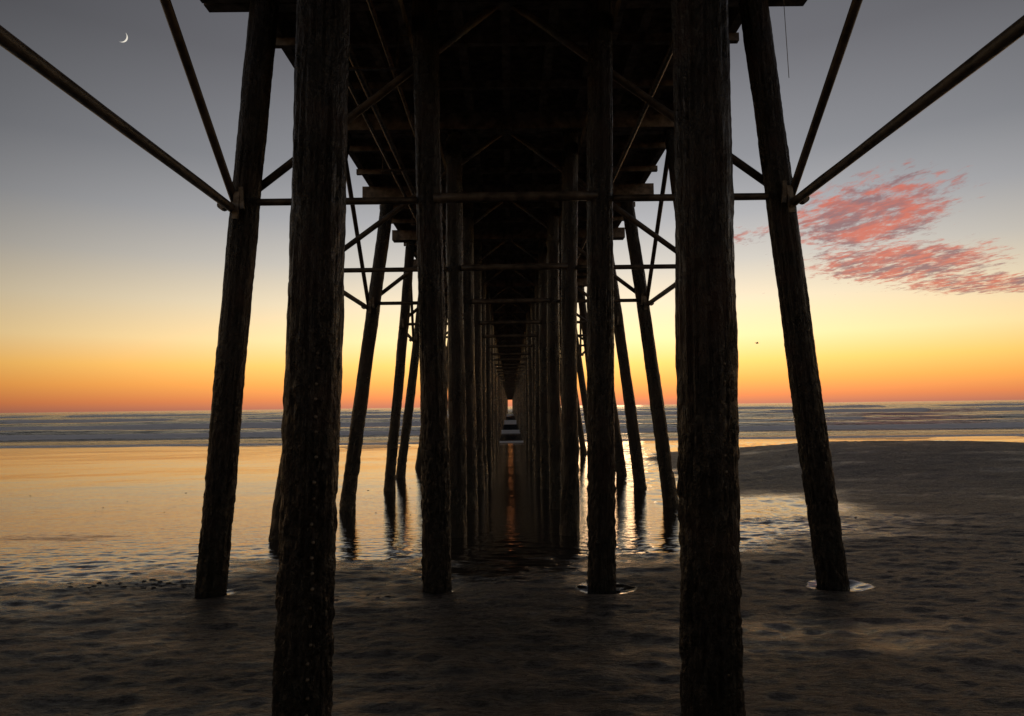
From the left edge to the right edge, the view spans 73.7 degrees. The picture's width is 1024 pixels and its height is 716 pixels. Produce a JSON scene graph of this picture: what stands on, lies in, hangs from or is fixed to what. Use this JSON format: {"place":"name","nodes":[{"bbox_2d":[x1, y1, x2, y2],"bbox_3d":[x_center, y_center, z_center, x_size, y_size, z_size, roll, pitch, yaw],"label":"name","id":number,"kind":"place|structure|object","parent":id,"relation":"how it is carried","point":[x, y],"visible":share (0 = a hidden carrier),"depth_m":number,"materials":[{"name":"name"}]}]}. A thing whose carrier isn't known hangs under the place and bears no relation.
{"place":"outdoors","nodes":[
{"label":"outdoors","id":0,"kind":"place"},
{"bbox_2d":[0,436,1023,715],"bbox_3d":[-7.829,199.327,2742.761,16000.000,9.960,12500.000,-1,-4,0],"label":"ground","id":1,"kind":"structure","parent":0,"point":[518,620],"depth_m":7.46,"materials":[{"name":"brown sand"}]},
{"bbox_2d":[1,490,1023,599],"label":"seaweed debris","id":2,"kind":"object","parent":1,"relation":"on","point":[167,583],"visible":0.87,"depth_m":8.20,"materials":[{"name":"plant"}]},
{"bbox_2d":[0,400,1023,448],"bbox_3d":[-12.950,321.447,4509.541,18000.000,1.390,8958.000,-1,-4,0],"label":"sea","id":3,"kind":"structure","parent":0,"point":[871,420],"depth_m":78.27,"materials":[{"name":"liquid"}]},
{"bbox_2d":[195,0,849,715],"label":"piles","id":4,"kind":"object","parent":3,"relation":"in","point":[463,406],"visible":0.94,"depth_m":7.81,"materials":[{"name":"brown wood"}]},
{"bbox_2d":[200,0,806,387],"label":"cap beams","id":5,"kind":"structure","parent":4,"relation":"on","point":[474,124],"depth_m":12.15,"materials":[{"name":"brown wood"}]},
{"bbox_2d":[276,7,740,316],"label":"deck and stringers","id":6,"kind":"structure","parent":5,"relation":"on","point":[475,63],"depth_m":11.58,"materials":[{"name":"brown wood"}]},
{"bbox_2d":[783,0,788,75],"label":"hanging cord","id":7,"kind":"object","parent":5,"relation":"hanging from","point":[786,39],"visible":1,"depth_m":7.99,"materials":[{"name":"black"}]},
{"bbox_2d":[0,0,1023,399],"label":"girts and braces","id":8,"kind":"object","parent":4,"relation":"attached to","point":[12,44],"visible":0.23,"depth_m":8.08,"materials":[{"name":"brown wood"}]},
{"bbox_2d":[217,24,809,387],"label":"brackets","id":9,"kind":"object","parent":4,"relation":"on","point":[787,196],"visible":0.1,"depth_m":9.31,"materials":[{"name":"black metal"}]},
{"bbox_2d":[348,0,672,298],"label":"utility pipes","id":10,"kind":"object","parent":9,"relation":"attached to","point":[381,121],"visible":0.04,"depth_m":10.92,"materials":[{"name":"black metal"}]},
{"bbox_2d":[305,345,729,715],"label":"bolt heads","id":11,"kind":"object","parent":4,"relation":"attached to","point":[313,542],"visible":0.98,"depth_m":3.79,"materials":[{"name":"black metal"}]},
{"bbox_2d":[0,0,1023,412],"label":"sky","id":12,"kind":"structure","parent":0,"point":[112,262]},
{"bbox_2d":[734,162,1023,294],"bbox_3d":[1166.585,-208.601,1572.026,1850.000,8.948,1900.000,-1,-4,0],"label":"cloud","id":13,"kind":"structure","parent":0,"point":[836,217],"depth_m":1295.62,"materials":[{"name":"pink"}]}
]}

